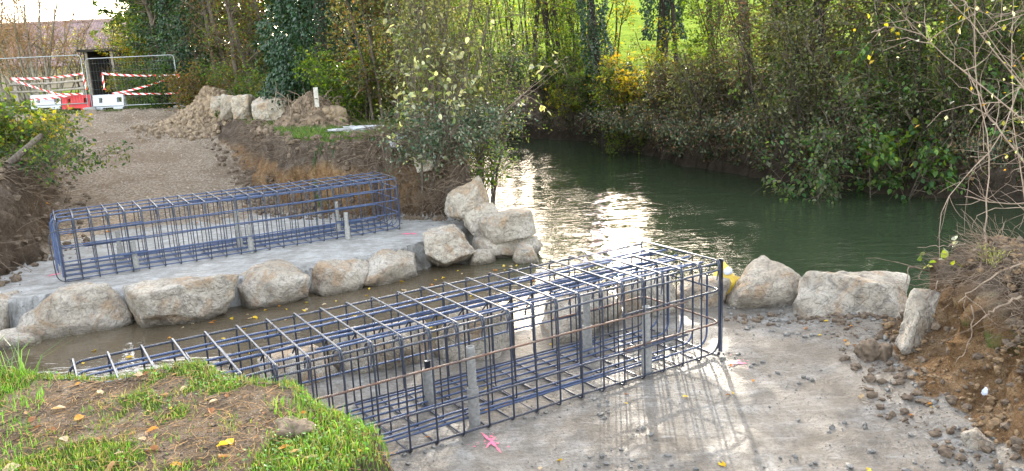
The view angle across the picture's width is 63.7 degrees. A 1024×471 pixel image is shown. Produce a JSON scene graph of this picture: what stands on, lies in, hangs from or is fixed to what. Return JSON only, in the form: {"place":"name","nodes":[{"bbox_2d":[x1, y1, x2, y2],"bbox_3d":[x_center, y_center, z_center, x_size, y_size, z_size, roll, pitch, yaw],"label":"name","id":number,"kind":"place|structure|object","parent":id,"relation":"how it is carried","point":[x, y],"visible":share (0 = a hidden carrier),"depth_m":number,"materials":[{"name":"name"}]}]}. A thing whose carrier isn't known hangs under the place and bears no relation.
{"place":"outdoors","nodes":[
{"label":"outdoors","id":0,"kind":"place"},
{"bbox_2d":[0,18,140,90],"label":"farm house","id":1,"kind":"structure","parent":0,"point":[97,23],"depth_m":62.07,"materials":[{"name":"brick"}]},
{"bbox_2d":[8,106,287,248],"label":"gravel","id":2,"kind":"structure","parent":0,"point":[143,168],"depth_m":21.64,"materials":[{"name":"brown gravel"}]},
{"bbox_2d":[0,0,312,34],"label":"sky","id":3,"kind":"structure","parent":0,"point":[86,6],"materials":[{"name":"white"}]},
{"bbox_2d":[0,0,1023,470],"bbox_3d":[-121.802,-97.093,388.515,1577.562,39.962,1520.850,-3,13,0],"label":"ground","id":4,"kind":"structure","parent":0,"point":[708,424],"depth_m":7.88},
{"bbox_2d":[0,82,40,158],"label":"bramble","id":5,"kind":"object","parent":4,"relation":"on","point":[4,118],"visible":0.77,"depth_m":16.61,"materials":[{"name":"green plant"}]},
{"bbox_2d":[0,364,53,470],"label":"grass","id":6,"kind":"structure","parent":4,"relation":"on","point":[26,403],"depth_m":4.21,"materials":[{"name":"green plant"}]},
{"bbox_2d":[0,97,92,166],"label":"bramble","id":7,"kind":"object","parent":4,"relation":"on","point":[51,122],"visible":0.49,"depth_m":17.52,"materials":[{"name":"green plant"}]},
{"bbox_2d":[0,0,100,100],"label":"bare bush","id":8,"kind":"object","parent":4,"relation":"on","point":[18,39],"visible":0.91,"depth_m":39.40,"materials":[{"name":"brown plant"}]},
{"bbox_2d":[0,21,116,99],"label":"bare bush","id":9,"kind":"object","parent":4,"relation":"on","point":[42,72],"visible":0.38,"depth_m":42.16,"materials":[{"name":"brown plant"}]},
{"bbox_2d":[0,124,139,186],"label":"bramble","id":10,"kind":"object","parent":4,"relation":"on","point":[43,156],"visible":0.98,"depth_m":15.68,"materials":[{"name":"green plant"}]},
{"bbox_2d":[35,18,131,94],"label":"pale bush","id":11,"kind":"object","parent":4,"relation":"on","point":[115,30],"visible":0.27,"depth_m":44.55,"materials":[{"name":"green plant"}]},
{"bbox_2d":[76,48,134,96],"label":"dark shed","id":12,"kind":"structure","parent":4,"relation":"on","point":[87,54],"depth_m":42.68,"materials":[{"name":"brown wood"}]},
{"bbox_2d":[89,0,145,67],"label":"tree","id":13,"kind":"object","parent":4,"relation":"on","point":[117,16],"visible":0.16,"depth_m":48.40,"materials":[{"name":"green plant"}]},
{"bbox_2d":[93,32,150,99],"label":"yellow bush","id":14,"kind":"object","parent":4,"relation":"on","point":[125,49],"visible":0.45,"depth_m":38.22,"materials":[{"name":"green plant"}]},
{"bbox_2d":[0,112,277,273],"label":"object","id":15,"kind":"object","parent":4,"relation":"on","point":[49,187],"visible":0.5,"depth_m":18.03,"materials":[{"name":"plant"}]},
{"bbox_2d":[104,58,184,103],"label":"bush","id":16,"kind":"object","parent":4,"relation":"on","point":[127,81],"visible":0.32,"depth_m":36.03,"materials":[{"name":"green plant"}]},
{"bbox_2d":[0,116,291,286],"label":"earth clods","id":17,"kind":"object","parent":4,"relation":"on","point":[17,277],"visible":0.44,"depth_m":17.65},
{"bbox_2d":[98,0,206,100],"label":"tree","id":18,"kind":"object","parent":4,"relation":"on","point":[151,6],"visible":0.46,"depth_m":36.71,"materials":[{"name":"green plant"}]},
{"bbox_2d":[104,85,229,142],"bbox_3d":[-10.532,-4.210,27.883,6.328,1.722,5.278,-3,13,0],"label":"soil heap","id":19,"kind":"object","parent":4,"relation":"on","point":[195,118],"visible":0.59,"depth_m":27.25,"materials":[{"name":"beige gravel"}]},
{"bbox_2d":[0,369,334,470],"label":"earth crumbs","id":20,"kind":"object","parent":4,"relation":"on","point":[152,418],"visible":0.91,"depth_m":3.99,"materials":[{"name":"brown soil"}]},
{"bbox_2d":[122,274,238,327],"bbox_3d":[-4.912,0.977,12.327,1.579,0.793,0.814,-9,14,-25],"label":"boulder","id":21,"kind":"object","parent":4,"relation":"on","point":[171,301],"visible":0.99,"depth_m":12.04,"materials":[{"name":"stone"}]},
{"bbox_2d":[129,55,233,108],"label":"bush","id":22,"kind":"object","parent":4,"relation":"on","point":[153,99],"visible":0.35,"depth_m":33.12,"materials":[{"name":"green plant"}]},
{"bbox_2d":[152,0,227,89],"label":"tree","id":23,"kind":"object","parent":4,"relation":"on","point":[183,52],"visible":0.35,"depth_m":34.37,"materials":[{"name":"green plant"}]},
{"bbox_2d":[1,357,382,470],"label":"clover","id":24,"kind":"object","parent":4,"relation":"on","point":[275,450],"visible":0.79,"depth_m":3.66,"materials":[{"name":"green plant"}]},
{"bbox_2d":[0,358,391,470],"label":"grass","id":25,"kind":"structure","parent":4,"relation":"on","point":[191,364],"depth_m":3.76,"materials":[{"name":"green plant"}]},
{"bbox_2d":[0,363,397,470],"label":"dry stems","id":26,"kind":"object","parent":4,"relation":"on","point":[106,406],"visible":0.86,"depth_m":3.95,"materials":[{"name":"brown plant"}]},
{"bbox_2d":[148,54,264,111],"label":"bush","id":27,"kind":"object","parent":4,"relation":"on","point":[187,93],"visible":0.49,"depth_m":30.02,"materials":[{"name":"green plant"}]},
{"bbox_2d":[169,0,266,86],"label":"tree","id":28,"kind":"object","parent":4,"relation":"on","point":[215,50],"visible":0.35,"depth_m":32.13,"materials":[{"name":"green plant"}]},
{"bbox_2d":[48,171,400,281],"bbox_3d":[-4.947,-0.279,14.747,5.878,1.041,1.249,-10,15,-29],"label":"rebar cage","id":29,"kind":"object","parent":4,"relation":"on","point":[56,243],"visible":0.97,"depth_m":14.52,"materials":[{"name":"metal"}]},
{"bbox_2d":[192,0,285,94],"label":"tree","id":30,"kind":"object","parent":4,"relation":"on","point":[232,33],"visible":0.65,"depth_m":29.58,"materials":[{"name":"green plant"}]},
{"bbox_2d":[194,49,312,118],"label":"bush","id":31,"kind":"object","parent":4,"relation":"on","point":[245,85],"visible":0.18,"depth_m":27.25,"materials":[{"name":"green plant"}]},
{"bbox_2d":[251,96,291,120],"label":"boulder","id":32,"kind":"object","parent":4,"relation":"on","point":[261,109],"visible":0.62,"depth_m":23.68,"materials":[{"name":"stone"}]},
{"bbox_2d":[237,259,309,308],"bbox_3d":[-3.816,0.788,13.010,1.087,0.669,0.843,-10,15,-30],"label":"boulder","id":33,"kind":"object","parent":4,"relation":"on","point":[271,283],"visible":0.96,"depth_m":12.77,"materials":[{"name":"stone"}]},
{"bbox_2d":[257,344,337,386],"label":"boulder","id":34,"kind":"object","parent":4,"relation":"on","point":[320,372],"visible":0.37,"depth_m":8.24,"materials":[{"name":"stone"}]},
{"bbox_2d":[275,417,319,437],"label":"earth clod","id":35,"kind":"object","parent":4,"relation":"on","point":[298,428],"visible":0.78,"depth_m":3.76,"materials":[{"name":"beige stone"}]},
{"bbox_2d":[250,81,359,135],"bbox_3d":[-5.147,-3.154,21.006,3.216,1.576,2.813,-3,13,0],"label":"root heap","id":36,"kind":"object","parent":4,"relation":"on","point":[302,110],"visible":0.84,"depth_m":20.89,"materials":[{"name":"soil"}]},
{"bbox_2d":[252,0,378,109],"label":"ivy tree","id":37,"kind":"object","parent":4,"relation":"on","point":[282,71],"visible":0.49,"depth_m":23.88,"materials":[{"name":"green plant"}]},
{"bbox_2d":[309,258,368,295],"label":"boulder","id":38,"kind":"object","parent":4,"relation":"on","point":[333,277],"visible":0.94,"depth_m":13.36,"materials":[{"name":"stone"}]},
{"bbox_2d":[265,123,427,137],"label":"grass","id":39,"kind":"structure","parent":4,"relation":"on","point":[304,131],"depth_m":18.93,"materials":[{"name":"green plant"}]},
{"bbox_2d":[288,37,408,122],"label":"bush","id":40,"kind":"object","parent":4,"relation":"on","point":[320,76],"visible":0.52,"depth_m":21.92,"materials":[{"name":"green plant"}]},
{"bbox_2d":[233,120,470,221],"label":"earth clods","id":41,"kind":"object","parent":4,"relation":"on","point":[347,168],"visible":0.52,"depth_m":17.69,"materials":[{"name":"brown soil"}]},
{"bbox_2d":[229,115,478,214],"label":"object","id":42,"kind":"object","parent":4,"relation":"on","point":[247,155],"visible":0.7,"depth_m":18.20,"materials":[{"name":"plant"}]},
{"bbox_2d":[329,317,433,374],"bbox_3d":[-1.331,1.226,8.654,1.089,0.662,0.734,-10,15,-31],"label":"boulder","id":43,"kind":"object","parent":4,"relation":"on","point":[363,362],"visible":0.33,"depth_m":8.43,"materials":[{"name":"stone"}]},
{"bbox_2d":[363,248,417,286],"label":"boulder","id":44,"kind":"object","parent":4,"relation":"on","point":[388,266],"visible":0.81,"depth_m":13.79,"materials":[{"name":"stone"}]},
{"bbox_2d":[318,0,471,119],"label":"bush","id":45,"kind":"object","parent":4,"relation":"on","point":[369,39],"visible":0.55,"depth_m":21.46,"materials":[{"name":"green plant"}]},
{"bbox_2d":[68,241,722,457],"bbox_3d":[-0.633,1.073,7.360,5.798,1.041,1.244,-10,15,-31],"label":"rebar cage","id":46,"kind":"object","parent":4,"relation":"on","point":[572,281],"visible":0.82,"depth_m":7.47,"materials":[{"name":"metal"}]},
{"bbox_2d":[331,102,505,220],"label":"exposed roots","id":47,"kind":"object","parent":4,"relation":"on","point":[378,162],"visible":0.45,"depth_m":16.92,"materials":[{"name":"plant"}]},
{"bbox_2d":[379,2,493,192],"bbox_3d":[-1.463,-2.722,15.898,2.409,3.983,3.470,-3,13,0],"label":"leafy shrub","id":48,"kind":"object","parent":4,"relation":"on","point":[469,84],"visible":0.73,"depth_m":16.22,"materials":[{"name":"green plant"}]},
{"bbox_2d":[334,28,538,106],"bbox_3d":[-2.420,-5.733,27.754,6.698,3.215,5.249,-3,13,0],"label":"bush","id":49,"kind":"object","parent":4,"relation":"on","point":[502,60],"visible":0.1,"depth_m":27.74,"materials":[{"name":"green plant"}]},
{"bbox_2d":[369,0,528,133],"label":"leafy shrub","id":50,"kind":"object","parent":4,"relation":"on","point":[431,53],"visible":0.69,"depth_m":17.34,"materials":[{"name":"green plant"}]},
{"bbox_2d":[423,224,475,266],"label":"boulder","id":51,"kind":"object","parent":4,"relation":"on","point":[446,245],"visible":0.98,"depth_m":14.36,"materials":[{"name":"stone"}]},
{"bbox_2d":[365,90,537,181],"bbox_3d":[-1.357,-1.996,16.494,3.644,1.778,3.718,4,14,27],"label":"leafy shrub","id":52,"kind":"object","parent":4,"relation":"on","point":[432,135],"visible":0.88,"depth_m":16.12,"materials":[{"name":"green plant"}]},
{"bbox_2d":[357,0,562,204],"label":"leafy shrub","id":53,"kind":"object","parent":4,"relation":"on","point":[500,97],"visible":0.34,"depth_m":18.60,"materials":[{"name":"green plant"}]},
{"bbox_2d":[434,302,509,362],"bbox_3d":[-0.332,1.077,8.976,1.065,0.771,0.681,-10,14,-28],"label":"boulder","id":54,"kind":"object","parent":4,"relation":"on","point":[501,341],"visible":0.3,"depth_m":8.68,"materials":[{"name":"stone"}]},
{"bbox_2d":[466,345,480,426],"bbox_3d":[-0.338,1.291,7.070,0.099,0.720,0.100,6,15,33],"label":"dowel sleeve","id":55,"kind":"object","parent":4,"relation":"on","point":[473,407],"visible":0.95,"depth_m":7.04,"materials":[{"name":"grey plastic"}]},
{"bbox_2d":[450,0,539,83],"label":"thicket","id":56,"kind":"object","parent":4,"relation":"on","point":[489,20],"visible":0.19,"depth_m":40.48,"materials":[{"name":"green plant"}]},
{"bbox_2d":[489,0,624,85],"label":"thicket","id":57,"kind":"object","parent":4,"relation":"on","point":[511,26],"visible":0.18,"depth_m":38.02,"materials":[{"name":"green plant"}]},
{"bbox_2d":[529,0,587,88],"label":"sapling","id":58,"kind":"object","parent":4,"relation":"on","point":[567,33],"visible":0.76,"depth_m":34.21,"materials":[{"name":"green plant"}]},
{"bbox_2d":[545,61,599,122],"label":"bush","id":59,"kind":"object","parent":4,"relation":"on","point":[554,92],"visible":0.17,"depth_m":33.01,"materials":[{"name":"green plant"}]},
{"bbox_2d":[518,0,640,80],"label":"thicket","id":60,"kind":"object","parent":4,"relation":"on","point":[629,9],"visible":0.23,"depth_m":35.21,"materials":[{"name":"green plant"}]},
{"bbox_2d":[540,282,622,344],"bbox_3d":[0.800,0.924,9.492,1.186,0.733,0.723,-10,14,-28],"label":"boulder","id":61,"kind":"object","parent":4,"relation":"on","point":[564,325],"visible":0.37,"depth_m":9.23,"materials":[{"name":"stone"}]},
{"bbox_2d":[524,34,643,90],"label":"bush","id":62,"kind":"object","parent":4,"relation":"on","point":[544,71],"visible":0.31,"depth_m":33.66,"materials":[{"name":"green plant"}]},
{"bbox_2d":[573,0,617,146],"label":"ivy tree","id":63,"kind":"object","parent":4,"relation":"on","point":[594,26],"visible":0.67,"depth_m":29.98,"materials":[{"name":"green plant"}]},
{"bbox_2d":[553,57,670,120],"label":"bush","id":64,"kind":"object","parent":4,"relation":"on","point":[579,80],"visible":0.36,"depth_m":30.24,"materials":[{"name":"green plant"}]},
{"bbox_2d":[589,61,652,156],"bbox_3d":[3.822,-4.191,28.472,2.310,3.620,2.676,7,16,38],"label":"sapling","id":65,"kind":"object","parent":4,"relation":"on","point":[624,136],"visible":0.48,"depth_m":28.26,"materials":[{"name":"green plant"}]},
{"bbox_2d":[584,51,673,125],"bbox_3d":[4.126,-5.269,29.152,3.093,2.815,4.636,-4,13,-8],"label":"yellow spray","id":66,"kind":"object","parent":4,"relation":"on","point":[630,81],"visible":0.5,"depth_m":28.18,"materials":[{"name":"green plant"}]},
{"bbox_2d":[574,86,688,138],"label":"hanging shrub","id":67,"kind":"object","parent":4,"relation":"on","point":[606,120],"visible":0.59,"depth_m":26.36,"materials":[{"name":"green plant"}]},
{"bbox_2d":[590,49,694,117],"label":"bush","id":68,"kind":"object","parent":4,"relation":"on","point":[630,69],"visible":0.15,"depth_m":28.46,"materials":[{"name":"green plant"}]},
{"bbox_2d":[615,271,675,316],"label":"boulder","id":69,"kind":"object","parent":4,"relation":"on","point":[672,292],"visible":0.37,"depth_m":9.77,"materials":[{"name":"stone"}]},
{"bbox_2d":[624,14,696,121],"bbox_3d":[5.077,-5.478,26.807,2.766,3.617,2.501,-3,13,0],"label":"sapling","id":70,"kind":"object","parent":4,"relation":"on","point":[647,49],"visible":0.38,"depth_m":26.89,"materials":[{"name":"green plant"}]},
{"bbox_2d":[637,0,688,104],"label":"ivy tree","id":71,"kind":"object","parent":4,"relation":"on","point":[663,7],"visible":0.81,"depth_m":27.69,"materials":[{"name":"green plant"}]},
{"bbox_2d":[613,94,740,153],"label":"hanging shrub","id":72,"kind":"object","parent":4,"relation":"on","point":[637,125],"visible":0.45,"depth_m":24.73,"materials":[{"name":"green plant"}]},
{"bbox_2d":[633,40,774,121],"bbox_3d":[5.789,-4.706,25.662,4.462,2.948,5.042,-14,17,-41],"label":"thicket","id":73,"kind":"object","parent":4,"relation":"on","point":[662,81],"visible":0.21,"depth_m":25.12,"materials":[{"name":"green plant"}]},
{"bbox_2d":[677,274,730,308],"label":"boulder","id":74,"kind":"object","parent":4,"relation":"on","point":[713,297],"visible":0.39,"depth_m":10.00,"materials":[{"name":"stone"}]},
{"bbox_2d":[668,0,744,98],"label":"sapling","id":75,"kind":"object","parent":4,"relation":"on","point":[697,40],"visible":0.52,"depth_m":24.10,"materials":[{"name":"green plant"}]},
{"bbox_2d":[399,306,1023,470],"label":"mud clods","id":76,"kind":"object","parent":4,"relation":"on","point":[865,427],"visible":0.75,"depth_m":6.87,"materials":[{"name":"soil"}]},
{"bbox_2d":[649,94,796,153],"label":"hanging shrub","id":77,"kind":"object","parent":4,"relation":"on","point":[708,127],"visible":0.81,"depth_m":22.50,"materials":[{"name":"green plant"}]},
{"bbox_2d":[622,20,834,131],"bbox_3d":[6.240,-4.439,23.447,5.658,3.388,5.338,-8,14,-23],"label":"thicket","id":78,"kind":"object","parent":4,"relation":"on","point":[697,100],"visible":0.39,"depth_m":23.16,"materials":[{"name":"green plant"}]},
{"bbox_2d":[724,255,801,307],"bbox_3d":[3.105,0.639,10.030,0.989,0.667,0.782,-8,13,-11],"label":"boulder","id":79,"kind":"object","parent":4,"relation":"on","point":[763,281],"visible":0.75,"depth_m":9.78,"materials":[{"name":"stone"}]},
{"bbox_2d":[538,84,1023,190],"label":"bank ivy","id":80,"kind":"object","parent":4,"relation":"on","point":[596,132],"visible":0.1,"depth_m":22.43,"materials":[{"name":"green plant"}]},
{"bbox_2d":[678,0,891,108],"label":"thicket","id":81,"kind":"object","parent":4,"relation":"on","point":[735,26],"visible":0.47,"depth_m":21.27,"materials":[{"name":"green plant"}]},
{"bbox_2d":[715,92,862,157],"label":"hanging shrub","id":82,"kind":"object","parent":4,"relation":"on","point":[742,122],"visible":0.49,"depth_m":20.37,"materials":[{"name":"green plant"}]},
{"bbox_2d":[564,81,1023,201],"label":"hanging roots","id":83,"kind":"object","parent":4,"relation":"hanging from","point":[788,145],"visible":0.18,"depth_m":22.27,"materials":[{"name":"plant"}]},
{"bbox_2d":[723,312,899,325],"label":"mud clods","id":84,"kind":"object","parent":4,"relation":"on","point":[759,318],"visible":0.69,"depth_m":9.29,"materials":[{"name":"brown soil"}]},
{"bbox_2d":[754,101,876,204],"bbox_3d":[7.502,-1.570,19.834,2.819,3.094,4.131,6,15,35],"label":"leaved bush","id":85,"kind":"object","parent":4,"relation":"on","point":[820,181],"visible":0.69,"depth_m":18.81,"materials":[{"name":"green plant"}]},
{"bbox_2d":[766,0,884,92],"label":"tree","id":86,"kind":"object","parent":4,"relation":"on","point":[823,2],"visible":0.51,"depth_m":21.23,"materials":[{"name":"green plant"}]},
{"bbox_2d":[706,0,955,154],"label":"thicket","id":87,"kind":"object","parent":4,"relation":"on","point":[785,39],"visible":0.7,"depth_m":19.48,"materials":[{"name":"green plant"}]},
{"bbox_2d":[757,92,933,157],"bbox_3d":[8.213,-2.700,19.912,3.569,1.847,4.112,-13,16,-37],"label":"hanging shrub","id":88,"kind":"object","parent":4,"relation":"on","point":[850,124],"visible":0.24,"depth_m":19.31,"materials":[{"name":"green plant"}]},
{"bbox_2d":[793,271,909,318],"bbox_3d":[3.930,0.716,9.470,1.374,0.624,0.811,3,13,8],"label":"boulder","id":89,"kind":"object","parent":4,"relation":"on","point":[822,294],"visible":0.72,"depth_m":9.27,"materials":[{"name":"stone"}]},
{"bbox_2d":[719,25,1012,187],"bbox_3d":[8.324,-3.123,20.134,6.053,4.248,6.437,-14,17,-40],"label":"thicket","id":90,"kind":"object","parent":4,"relation":"on","point":[841,89],"visible":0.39,"depth_m":19.32,"materials":[{"name":"green plant"}]},
{"bbox_2d":[855,117,969,171],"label":"leaved bush","id":91,"kind":"object","parent":4,"relation":"on","point":[891,145],"visible":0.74,"depth_m":18.06,"materials":[{"name":"green plant"}]},
{"bbox_2d":[895,288,940,354],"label":"boulder","id":92,"kind":"object","parent":4,"relation":"on","point":[919,312],"visible":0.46,"depth_m":7.91,"materials":[{"name":"stone"}]},
{"bbox_2d":[814,0,1023,141],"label":"thicket","id":93,"kind":"object","parent":4,"relation":"on","point":[918,50],"visible":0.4,"depth_m":17.60,"materials":[{"name":"green plant"}]},
{"bbox_2d":[826,267,1023,470],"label":"earth clods","id":94,"kind":"object","parent":4,"relation":"on","point":[948,452],"visible":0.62,"depth_m":6.89,"materials":[{"name":"brown soil"}]},
{"bbox_2d":[828,20,1023,202],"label":"leaved bush","id":95,"kind":"object","parent":4,"relation":"on","point":[896,183],"visible":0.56,"depth_m":17.97,"materials":[{"name":"green plant"}]},
{"bbox_2d":[844,0,1023,142],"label":"thicket","id":96,"kind":"object","parent":4,"relation":"on","point":[945,78],"visible":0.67,"depth_m":17.12,"materials":[{"name":"green plant"}]},
{"bbox_2d":[853,0,1023,172],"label":"bare bush","id":97,"kind":"object","parent":4,"relation":"on","point":[1003,27],"visible":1,"depth_m":6.94,"materials":[{"name":"brown plant"}]},
{"bbox_2d":[855,96,1023,180],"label":"hanging shrub","id":98,"kind":"object","parent":4,"relation":"on","point":[956,145],"visible":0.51,"depth_m":17.46,"materials":[{"name":"green plant"}]},
{"bbox_2d":[881,235,1023,453],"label":"earth crumbs","id":99,"kind":"object","parent":4,"relation":"on","point":[998,370],"visible":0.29,"depth_m":6.75,"materials":[{"name":"soil"}]},
{"bbox_2d":[905,2,1023,135],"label":"thicket","id":100,"kind":"object","parent":4,"relation":"on","point":[1016,62],"visible":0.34,"depth_m":17.04,"materials":[{"name":"green plant"}]},
{"bbox_2d":[908,208,1023,360],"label":"exposed roots","id":101,"kind":"object","parent":4,"relation":"on","point":[976,236],"visible":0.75,"depth_m":7.50,"materials":[{"name":"brown plant"}]},
{"bbox_2d":[0,137,1023,382],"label":"water","id":102,"kind":"structure","parent":0,"point":[580,197],"depth_m":15.98,"materials":[{"name":"green liquid"}]},
{"bbox_2d":[0,328,42,349],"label":"boulder","id":103,"kind":"object","parent":102,"relation":"in","point":[11,337],"visible":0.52,"depth_m":11.46,"materials":[{"name":"stone"}]},
{"bbox_2d":[472,235,542,257],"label":"boulder","id":104,"kind":"object","parent":102,"relation":"in","point":[504,250],"visible":0.56,"depth_m":15.09,"materials":[{"name":"stone"}]},
{"bbox_2d":[462,202,498,236],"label":"boulder","id":105,"kind":"object","parent":104,"relation":"on","point":[473,216],"visible":0.59,"depth_m":15.45,"materials":[{"name":"stone"}]},
{"bbox_2d":[444,175,488,220],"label":"boulder","id":106,"kind":"object","parent":105,"relation":"on","point":[461,201],"visible":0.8,"depth_m":15.68,"materials":[{"name":"stone"}]},
{"bbox_2d":[478,208,535,244],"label":"boulder","id":107,"kind":"object","parent":104,"relation":"on","point":[508,225],"visible":0.98,"depth_m":14.94,"materials":[{"name":"stone"}]},
{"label":"mud clods","id":108,"kind":"object","parent":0,"visible":0},
{"bbox_2d":[16,281,133,339],"bbox_3d":[-6.483,1.105,12.174,1.695,0.714,0.886,-12,15,-24],"label":"boulder","id":109,"kind":"object","parent":108,"relation":"on","point":[79,308],"visible":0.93,"depth_m":11.96,"materials":[{"name":"stone"}]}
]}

